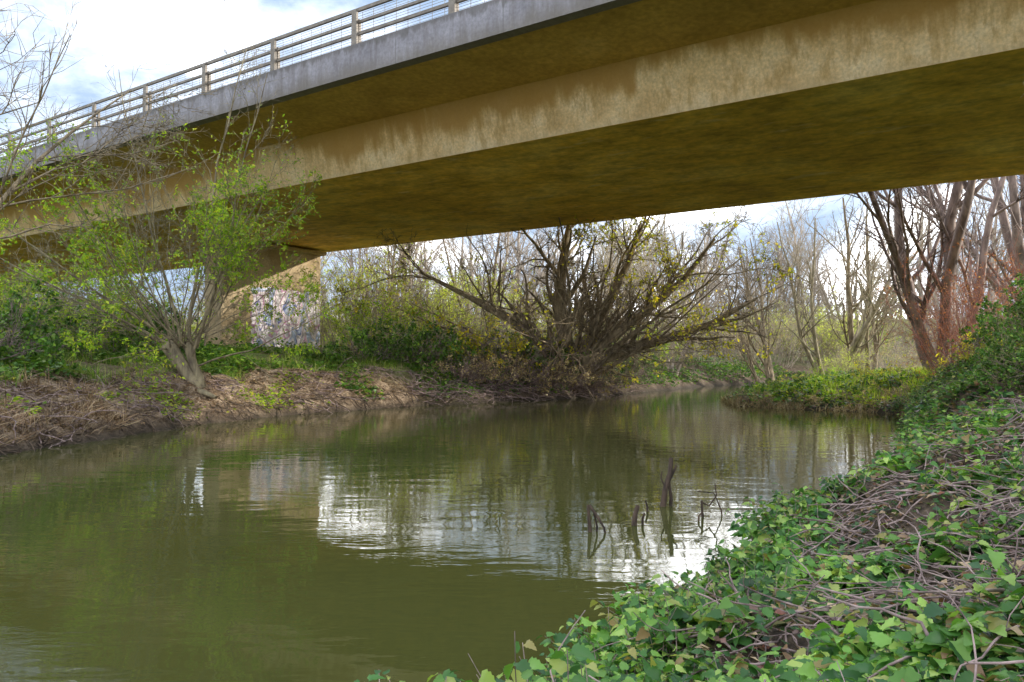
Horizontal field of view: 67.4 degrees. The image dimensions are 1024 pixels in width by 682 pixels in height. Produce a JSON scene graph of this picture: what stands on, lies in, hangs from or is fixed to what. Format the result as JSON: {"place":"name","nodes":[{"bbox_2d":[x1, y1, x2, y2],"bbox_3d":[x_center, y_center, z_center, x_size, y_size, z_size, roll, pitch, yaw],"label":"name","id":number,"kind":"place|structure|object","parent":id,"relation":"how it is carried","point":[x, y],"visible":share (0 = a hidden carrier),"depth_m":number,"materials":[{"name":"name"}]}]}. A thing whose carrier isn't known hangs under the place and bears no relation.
{"place":"outdoors","nodes":[
{"label":"outdoors","id":0,"kind":"place"},
{"bbox_2d":[0,383,903,681],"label":"river water","id":1,"kind":"structure","parent":0,"point":[414,543],"depth_m":7.75,"materials":[{"name":"liquid"}]},
{"bbox_2d":[587,504,605,532],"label":"dead branch in water","id":2,"kind":"object","parent":1,"relation":"in","point":[589,507],"visible":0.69,"depth_m":7.55,"materials":[{"name":"brown wood"}]},
{"bbox_2d":[631,505,644,525],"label":"dead branch in water","id":3,"kind":"object","parent":1,"relation":"in","point":[634,516],"visible":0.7,"depth_m":7.84,"materials":[{"name":"brown wood"}]},
{"bbox_2d":[660,457,676,506],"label":"dead branch in water","id":4,"kind":"object","parent":1,"relation":"in","point":[667,483],"visible":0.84,"depth_m":8.84,"materials":[{"name":"brown wood"}]},
{"bbox_2d":[697,484,722,516],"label":"dead branch in water","id":5,"kind":"object","parent":1,"relation":"in","point":[702,503],"visible":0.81,"depth_m":8.26,"materials":[{"name":"brown wood"}]},
{"bbox_2d":[0,318,1023,678],"bbox_3d":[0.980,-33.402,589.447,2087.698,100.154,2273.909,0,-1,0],"label":"ground","id":6,"kind":"structure","parent":0,"point":[392,402],"depth_m":20.93,"materials":[{"name":"soil"}]},
{"bbox_2d":[0,279,65,364],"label":"bramble bush","id":7,"kind":"object","parent":6,"relation":"on","point":[7,320],"visible":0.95,"depth_m":18.72,"materials":[{"name":"green plant"}]},
{"bbox_2d":[0,296,99,360],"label":"bramble bush","id":8,"kind":"object","parent":6,"relation":"on","point":[71,322],"visible":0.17,"depth_m":21.57,"materials":[{"name":"green plant"}]},
{"bbox_2d":[0,234,114,340],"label":"green scrub","id":9,"kind":"object","parent":6,"relation":"on","point":[23,273],"visible":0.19,"depth_m":25.13,"materials":[{"name":"green plant"}]},
{"bbox_2d":[0,258,133,339],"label":"tan scrub","id":10,"kind":"object","parent":6,"relation":"on","point":[42,286],"visible":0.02,"depth_m":43.94,"materials":[{"name":"beige plant"}]},
{"bbox_2d":[0,364,141,445],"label":"dry grass edge","id":11,"kind":"object","parent":6,"relation":"on","point":[72,406],"visible":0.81,"depth_m":16.30,"materials":[{"name":"brown plant"}]},
{"bbox_2d":[0,260,154,334],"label":"green scrub","id":12,"kind":"object","parent":6,"relation":"on","point":[76,293],"visible":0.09,"depth_m":31.72,"materials":[{"name":"green plant"}]},
{"bbox_2d":[0,253,168,352],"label":"green scrub","id":13,"kind":"object","parent":6,"relation":"on","point":[7,291],"visible":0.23,"depth_m":24.64,"materials":[{"name":"green plant"}]},
{"bbox_2d":[16,303,199,359],"bbox_3d":[-12.631,-0.157,24.301,5.096,2.188,4.560,1,-2,-30],"label":"bramble bush","id":14,"kind":"object","parent":6,"relation":"on","point":[124,336],"visible":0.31,"depth_m":23.38,"materials":[{"name":"green plant"}]},
{"bbox_2d":[0,0,225,259],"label":"bare ash tree","id":15,"kind":"object","parent":6,"relation":"on","point":[12,189],"visible":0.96,"depth_m":17.73,"materials":[{"name":"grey plant"}]},
{"bbox_2d":[51,298,174,343],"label":"bramble bush","id":16,"kind":"object","parent":6,"relation":"on","point":[147,329],"visible":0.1,"depth_m":28.16,"materials":[{"name":"green plant"}]},
{"bbox_2d":[34,257,202,343],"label":"willow scrub","id":17,"kind":"object","parent":6,"relation":"on","point":[118,284],"visible":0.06,"depth_m":44.79,"materials":[{"name":"green plant"}]},
{"bbox_2d":[53,277,206,341],"bbox_3d":[-16.376,-1.105,33.087,5.057,3.226,5.742,-1,-2,31],"label":"green scrub","id":18,"kind":"object","parent":6,"relation":"on","point":[166,305],"visible":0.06,"depth_m":33.50,"materials":[{"name":"green plant"}]},
{"bbox_2d":[0,0,348,398],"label":"pollard willow tree","id":19,"kind":"object","parent":6,"relation":"on","point":[189,370],"visible":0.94,"depth_m":20.73,"materials":[{"name":"green plant"}]},
{"bbox_2d":[0,343,449,401],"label":"bank grass","id":20,"kind":"structure","parent":6,"relation":"on","point":[285,355],"depth_m":23.58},
{"bbox_2d":[0,380,466,457],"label":"exposed roots","id":21,"kind":"object","parent":6,"relation":"on","point":[172,420],"visible":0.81,"depth_m":20.52,"materials":[{"name":"brown plant"}]},
{"bbox_2d":[0,368,469,419],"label":"waterline weeds","id":22,"kind":"object","parent":6,"relation":"on","point":[176,397],"visible":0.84,"depth_m":20.72,"materials":[{"name":"green plant"}]},
{"bbox_2d":[160,254,340,344],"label":"willow scrub","id":23,"kind":"object","parent":6,"relation":"on","point":[179,299],"visible":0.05,"depth_m":48.41,"materials":[{"name":"green plant"}]},
{"bbox_2d":[0,334,507,379],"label":"bank ivy","id":24,"kind":"object","parent":6,"relation":"on","point":[209,355],"visible":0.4,"depth_m":25.37,"materials":[{"name":"green plant"}]},
{"bbox_2d":[0,353,580,444],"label":"leaf litter","id":25,"kind":"object","parent":6,"relation":"on","point":[147,379],"visible":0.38,"depth_m":21.52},
{"bbox_2d":[503,352,605,396],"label":"dead bracken","id":26,"kind":"object","parent":25,"relation":"on","point":[558,369],"visible":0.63,"depth_m":32.29,"materials":[{"name":"beige plant"}]},
{"bbox_2d":[0,355,608,447],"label":"driftwood sticks","id":27,"kind":"object","parent":6,"relation":"on","point":[21,394],"visible":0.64,"depth_m":20.51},
{"bbox_2d":[294,246,418,347],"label":"willow scrub","id":28,"kind":"object","parent":6,"relation":"on","point":[322,336],"visible":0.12,"depth_m":44.95,"materials":[{"name":"green plant"}]},
{"bbox_2d":[283,241,437,350],"bbox_3d":[-7.784,-2.198,38.856,9.469,6.182,8.571,-1,-2,32],"label":"willow scrub","id":29,"kind":"object","parent":6,"relation":"on","point":[342,297],"visible":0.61,"depth_m":38.18,"materials":[{"name":"green plant"}]},
{"bbox_2d":[299,321,424,366],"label":"bramble bush","id":30,"kind":"object","parent":6,"relation":"on","point":[356,340],"visible":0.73,"depth_m":30.46,"materials":[{"name":"green plant"}]},
{"bbox_2d":[317,279,439,354],"bbox_3d":[-6.182,-0.943,35.882,5.689,3.629,6.459,1,-2,-43],"label":"green scrub","id":31,"kind":"object","parent":6,"relation":"on","point":[362,321],"visible":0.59,"depth_m":35.03,"materials":[{"name":"green plant"}]},
{"bbox_2d":[347,241,424,325],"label":"bare willow tree","id":32,"kind":"object","parent":6,"relation":"on","point":[387,259],"visible":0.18,"depth_m":51.32,"materials":[{"name":"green plant"}]},
{"bbox_2d":[323,243,477,343],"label":"willow scrub","id":33,"kind":"object","parent":6,"relation":"on","point":[386,267],"visible":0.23,"depth_m":46.61,"materials":[{"name":"green plant"}]},
{"bbox_2d":[345,316,474,371],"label":"bramble bush","id":34,"kind":"object","parent":6,"relation":"on","point":[428,335],"visible":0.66,"depth_m":31.71,"materials":[{"name":"green plant"}]},
{"bbox_2d":[325,242,507,347],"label":"willow scrub","id":35,"kind":"object","parent":6,"relation":"on","point":[443,296],"visible":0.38,"depth_m":41.40,"materials":[{"name":"green plant"}]},
{"bbox_2d":[378,321,499,375],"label":"bramble bush","id":36,"kind":"object","parent":6,"relation":"on","point":[449,336],"visible":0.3,"depth_m":32.09,"materials":[{"name":"green plant"}]},
{"bbox_2d":[373,247,522,347],"bbox_3d":[-3.557,-1.985,40.608,9.058,5.913,8.199,0,-1,17],"label":"willow scrub","id":37,"kind":"object","parent":6,"relation":"on","point":[451,302],"visible":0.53,"depth_m":39.71,"materials":[{"name":"green plant"}]},
{"bbox_2d":[417,350,504,385],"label":"dead bracken","id":38,"kind":"object","parent":6,"relation":"on","point":[472,370],"visible":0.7,"depth_m":30.52,"materials":[{"name":"beige plant"}]},
{"bbox_2d":[436,351,529,387],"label":"dead bracken","id":39,"kind":"object","parent":6,"relation":"on","point":[491,376],"visible":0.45,"depth_m":30.72,"materials":[{"name":"beige plant"}]},
{"bbox_2d":[0,285,973,362],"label":"distant scrub","id":40,"kind":"object","parent":6,"relation":"on","point":[833,338],"visible":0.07,"depth_m":64.58,"materials":[{"name":"green plant"}]},
{"bbox_2d":[417,302,559,363],"bbox_3d":[-1.295,-0.033,34.982,6.220,3.418,7.010,1,-2,-27],"label":"yellow bramble","id":41,"kind":"object","parent":6,"relation":"on","point":[475,337],"visible":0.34,"depth_m":33.55,"materials":[{"name":"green plant"}]},
{"bbox_2d":[443,258,552,350],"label":"willow scrub","id":42,"kind":"object","parent":6,"relation":"on","point":[496,293],"visible":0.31,"depth_m":41.06,"materials":[{"name":"green plant"}]},
{"bbox_2d":[430,312,571,378],"bbox_3d":[-0.370,0.165,33.519,6.426,3.133,5.702,0,-1,-20],"label":"yellow bramble","id":43,"kind":"object","parent":6,"relation":"on","point":[539,353],"visible":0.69,"depth_m":33.19,"materials":[{"name":"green plant"}]},
{"bbox_2d":[0,0,1023,348],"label":"road bridge","id":44,"kind":"structure","parent":6,"relation":"on","point":[494,116],"depth_m":21.43,"materials":[{"name":"concrete"}]},
{"bbox_2d":[462,349,569,394],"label":"dead bracken","id":45,"kind":"object","parent":6,"relation":"on","point":[548,382],"visible":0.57,"depth_m":31.55,"materials":[{"name":"beige plant"}]},
{"bbox_2d":[423,222,612,350],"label":"bare willow tree","id":46,"kind":"object","parent":6,"relation":"on","point":[497,252],"visible":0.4,"depth_m":44.02,"materials":[{"name":"beige plant"}]},
{"bbox_2d":[399,361,655,405],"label":"overhanging dead stems","id":47,"kind":"object","parent":6,"relation":"on","point":[488,390],"visible":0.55,"depth_m":30.66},
{"bbox_2d":[485,328,594,373],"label":"bramble bush","id":48,"kind":"object","parent":6,"relation":"on","point":[532,354],"visible":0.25,"depth_m":34.90,"materials":[{"name":"green plant"}]},
{"bbox_2d":[332,205,806,400],"bbox_3d":[2.368,-1.614,35.096,20.861,13.417,19.264,-1,-1,21],"label":"crack willow tree","id":49,"kind":"object","parent":6,"relation":"on","point":[593,338],"visible":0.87,"depth_m":34.84,"materials":[{"name":"brown plant"}]},
{"bbox_2d":[502,267,642,349],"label":"tan scrub","id":50,"kind":"object","parent":6,"relation":"on","point":[573,305],"visible":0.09,"depth_m":42.19,"materials":[{"name":"beige plant"}]},
{"bbox_2d":[538,363,625,396],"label":"dead bracken","id":51,"kind":"object","parent":6,"relation":"on","point":[602,382],"visible":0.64,"depth_m":34.41,"materials":[{"name":"beige plant"}]},
{"bbox_2d":[179,179,1020,355],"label":"distant tree belt","id":52,"kind":"object","parent":6,"relation":"on","point":[821,294],"visible":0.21,"depth_m":71.91,"materials":[{"name":"beige plant"}]},
{"bbox_2d":[535,273,672,348],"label":"tan scrub","id":53,"kind":"object","parent":6,"relation":"on","point":[623,308],"visible":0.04,"depth_m":47.67,"materials":[{"name":"beige plant"}]},
{"bbox_2d":[334,345,919,406],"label":"bank brambles","id":54,"kind":"object","parent":6,"relation":"on","point":[670,375],"visible":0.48,"depth_m":30.91,"materials":[{"name":"green plant"}]},
{"bbox_2d":[558,214,697,319],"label":"bare willow tree","id":55,"kind":"object","parent":6,"relation":"on","point":[605,260],"visible":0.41,"depth_m":47.13,"materials":[{"name":"brown plant"}]},
{"bbox_2d":[603,339,665,388],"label":"yellow bramble","id":56,"kind":"object","parent":6,"relation":"on","point":[656,364],"visible":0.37,"depth_m":37.56,"materials":[{"name":"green plant"}]},
{"bbox_2d":[611,353,666,383],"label":"bramble bush","id":57,"kind":"object","parent":6,"relation":"on","point":[650,376],"visible":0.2,"depth_m":39.99,"materials":[{"name":"green plant"}]},
{"bbox_2d":[600,322,684,369],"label":"green scrub","id":58,"kind":"object","parent":6,"relation":"on","point":[664,347],"visible":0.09,"depth_m":42.22,"materials":[{"name":"green plant"}]},
{"bbox_2d":[585,217,722,357],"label":"bare willow tree","id":59,"kind":"object","parent":6,"relation":"on","point":[689,287],"visible":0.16,"depth_m":58.76,"materials":[{"name":"brown plant"}]},
{"bbox_2d":[628,303,694,372],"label":"tan scrub","id":60,"kind":"object","parent":6,"relation":"on","point":[671,352],"visible":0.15,"depth_m":44.19,"materials":[{"name":"beige plant"}]},
{"bbox_2d":[644,309,713,367],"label":"willow scrub","id":61,"kind":"object","parent":6,"relation":"on","point":[691,346],"visible":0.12,"depth_m":49.24,"materials":[{"name":"green plant"}]},
{"bbox_2d":[633,220,740,377],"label":"bare willow tree","id":62,"kind":"object","parent":6,"relation":"on","point":[705,300],"visible":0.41,"depth_m":46.18,"materials":[{"name":"beige plant"}]},
{"bbox_2d":[354,411,1023,681],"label":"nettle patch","id":63,"kind":"object","parent":6,"relation":"on","point":[836,659],"visible":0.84,"depth_m":3.68,"materials":[{"name":"green plant"}]},
{"bbox_2d":[659,290,744,364],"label":"tan scrub","id":64,"kind":"object","parent":6,"relation":"on","point":[711,331],"visible":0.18,"depth_m":52.56,"materials":[{"name":"beige plant"}]},
{"bbox_2d":[468,350,1023,681],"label":"dead bramble stems","id":65,"kind":"object","parent":6,"relation":"on","point":[955,594],"visible":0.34,"depth_m":4.01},
{"bbox_2d":[694,213,802,384],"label":"bare willow tree","id":66,"kind":"object","parent":6,"relation":"on","point":[768,372],"visible":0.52,"depth_m":50.34,"materials":[{"name":"brown plant"}]},
{"bbox_2d":[737,388,777,402],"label":"dead bracken","id":67,"kind":"object","parent":6,"relation":"on","point":[745,398],"visible":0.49,"depth_m":27.88,"materials":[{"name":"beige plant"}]},
{"bbox_2d":[741,382,776,393],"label":"bramble bush","id":68,"kind":"object","parent":6,"relation":"on","point":[764,385],"visible":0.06,"depth_m":29.99,"materials":[{"name":"green plant"}]},
{"bbox_2d":[717,316,806,366],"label":"tan scrub","id":69,"kind":"object","parent":6,"relation":"on","point":[739,353],"visible":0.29,"depth_m":55.71,"materials":[{"name":"beige plant"}]},
{"bbox_2d":[723,297,832,367],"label":"tan scrub","id":70,"kind":"object","parent":6,"relation":"on","point":[781,338],"visible":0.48,"depth_m":58.64,"materials":[{"name":"beige plant"}]},
{"bbox_2d":[756,391,808,407],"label":"dead bracken","id":71,"kind":"object","parent":6,"relation":"on","point":[772,398],"visible":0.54,"depth_m":26.68,"materials":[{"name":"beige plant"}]},
{"bbox_2d":[765,372,807,387],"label":"bramble bush","id":72,"kind":"object","parent":6,"relation":"on","point":[803,379],"visible":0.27,"depth_m":32.12,"materials":[{"name":"green plant"}]},
{"bbox_2d":[752,289,845,362],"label":"willow scrub","id":73,"kind":"object","parent":6,"relation":"on","point":[802,351],"visible":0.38,"depth_m":60.80,"materials":[{"name":"green plant"}]},
{"bbox_2d":[596,346,1023,680],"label":"fallen leaves","id":74,"kind":"object","parent":6,"relation":"on","point":[1016,629],"visible":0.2,"depth_m":4.17,"materials":[{"name":"brown plant"}]},
{"bbox_2d":[793,390,845,405],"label":"dead bracken","id":75,"kind":"object","parent":6,"relation":"on","point":[814,399],"visible":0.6,"depth_m":26.03,"materials":[{"name":"beige plant"}]},
{"bbox_2d":[621,411,1023,681],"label":"ground ivy","id":76,"kind":"object","parent":6,"relation":"on","point":[795,601],"visible":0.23,"depth_m":3.96,"materials":[{"name":"green plant"}]},
{"bbox_2d":[801,360,848,377],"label":"green scrub","id":77,"kind":"object","parent":6,"relation":"on","point":[826,372],"visible":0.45,"depth_m":37.91,"materials":[{"name":"green plant"}]},
{"bbox_2d":[718,375,939,415],"bbox_3d":[10.893,1.798,31.168,5.704,1.448,18.430,0,-1,5],"label":"waterside sedge","id":78,"kind":"object","parent":6,"relation":"on","point":[736,402],"visible":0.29,"depth_m":26.02,"materials":[{"name":"plant"}]},
{"bbox_2d":[749,374,923,407],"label":"spit plants","id":79,"kind":"object","parent":6,"relation":"on","point":[827,394],"visible":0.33,"depth_m":27.12,"materials":[{"name":"green plant"}]},
{"bbox_2d":[816,349,866,374],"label":"willow scrub","id":80,"kind":"object","parent":6,"relation":"on","point":[824,367],"visible":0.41,"depth_m":46.83,"materials":[{"name":"green plant"}]},
{"bbox_2d":[820,342,874,374],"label":"willow scrub","id":81,"kind":"object","parent":6,"relation":"on","point":[850,366],"visible":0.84,"depth_m":42.19,"materials":[{"name":"green plant"}]},
{"bbox_2d":[792,330,920,373],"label":"tan scrub","id":82,"kind":"object","parent":6,"relation":"on","point":[852,360],"visible":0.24,"depth_m":57.32,"materials":[{"name":"beige plant"}]},
{"bbox_2d":[750,198,969,375],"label":"bare willow tree","id":83,"kind":"object","parent":6,"relation":"on","point":[858,338],"visible":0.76,"depth_m":47.07,"materials":[{"name":"brown plant"}]},
{"bbox_2d":[795,193,925,370],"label":"bare willow tree","id":84,"kind":"object","parent":6,"relation":"on","point":[850,326],"visible":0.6,"depth_m":51.01,"materials":[{"name":"brown plant"}]},
{"bbox_2d":[834,384,904,403],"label":"dead bracken","id":85,"kind":"object","parent":6,"relation":"on","point":[863,391],"visible":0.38,"depth_m":25.80,"materials":[{"name":"beige plant"}]},
{"bbox_2d":[729,340,1023,472],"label":"bank brambles","id":86,"kind":"object","parent":6,"relation":"on","point":[981,391],"visible":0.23,"depth_m":17.96,"materials":[{"name":"green plant"}]},
{"bbox_2d":[771,346,982,401],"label":"bank grass","id":87,"kind":"structure","parent":6,"relation":"on","point":[922,371],"depth_m":28.59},
{"bbox_2d":[849,354,924,378],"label":"yellow bramble","id":88,"kind":"object","parent":6,"relation":"on","point":[871,372],"visible":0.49,"depth_m":31.07,"materials":[{"name":"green plant"}]},
{"bbox_2d":[841,315,936,370],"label":"tan scrub","id":89,"kind":"object","parent":6,"relation":"on","point":[901,346],"visible":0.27,"depth_m":60.32,"materials":[{"name":"beige plant"}]},
{"bbox_2d":[857,343,921,370],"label":"tan scrub","id":90,"kind":"object","parent":6,"relation":"on","point":[903,358],"visible":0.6,"depth_m":43.83,"materials":[{"name":"beige plant"}]},
{"bbox_2d":[869,379,910,399],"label":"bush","id":91,"kind":"object","parent":6,"relation":"on","point":[908,388],"visible":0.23,"depth_m":26.30,"materials":[{"name":"green plant"}]},
{"bbox_2d":[800,330,1023,498],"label":"bank nettles","id":92,"kind":"object","parent":6,"relation":"on","point":[986,419],"visible":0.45,"depth_m":12.02,"materials":[{"name":"green plant"}]},
{"bbox_2d":[835,176,1023,369],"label":"alder tree","id":93,"kind":"object","parent":6,"relation":"on","point":[951,227],"visible":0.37,"depth_m":32.05,"materials":[{"name":"brown plant"}]},
{"bbox_2d":[910,339,981,377],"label":"yellow bramble","id":94,"kind":"object","parent":6,"relation":"on","point":[947,359],"visible":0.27,"depth_m":22.89,"materials":[{"name":"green plant"}]},
{"bbox_2d":[870,174,1023,315],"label":"alder tree","id":95,"kind":"object","parent":6,"relation":"on","point":[1015,210],"visible":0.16,"depth_m":37.55,"materials":[{"name":"brown plant"}]},
{"bbox_2d":[872,227,1023,380],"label":"red dogwood shrub","id":96,"kind":"object","parent":6,"relation":"on","point":[958,320],"visible":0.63,"depth_m":26.39,"materials":[{"name":"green plant"}]},
{"bbox_2d":[894,222,1023,364],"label":"red dogwood shrub","id":97,"kind":"object","parent":6,"relation":"on","point":[975,287],"visible":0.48,"depth_m":29.39,"materials":[{"name":"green plant"}]},
{"bbox_2d":[946,317,997,356],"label":"bramble bush","id":98,"kind":"object","parent":6,"relation":"on","point":[976,335],"visible":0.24,"depth_m":21.70,"materials":[{"name":"green plant"}]},
{"bbox_2d":[957,327,998,358],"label":"yellow bramble","id":99,"kind":"object","parent":6,"relation":"on","point":[969,347],"visible":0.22,"depth_m":18.64,"materials":[{"name":"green plant"}]},
{"bbox_2d":[952,304,1023,394],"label":"holly bush","id":100,"kind":"object","parent":6,"relation":"on","point":[995,347],"visible":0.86,"depth_m":10.89,"materials":[{"name":"green plant"}]},
{"bbox_2d":[973,286,1023,343],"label":"holly bush","id":101,"kind":"object","parent":6,"relation":"on","point":[983,325],"visible":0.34,"depth_m":16.25,"materials":[{"name":"green plant"}]},
{"bbox_2d":[975,272,1023,347],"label":"holly bush","id":102,"kind":"object","parent":6,"relation":"on","point":[1018,304],"visible":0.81,"depth_m":12.76,"materials":[{"name":"green plant"}]},
{"bbox_2d":[977,333,1023,391],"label":"bramble bush","id":103,"kind":"object","parent":6,"relation":"on","point":[1004,377],"visible":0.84,"depth_m":10.27,"materials":[{"name":"green plant"}]},
{"bbox_2d":[0,0,1023,321],"label":"sky","id":104,"kind":"structure","parent":0,"point":[189,23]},
{"bbox_2d":[959,274,1018,329],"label":"tan scrub","id":105,"kind":"object","parent":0,"point":[995,301],"visible":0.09,"depth_m":31.32,"materials":[{"name":"brown plant"}]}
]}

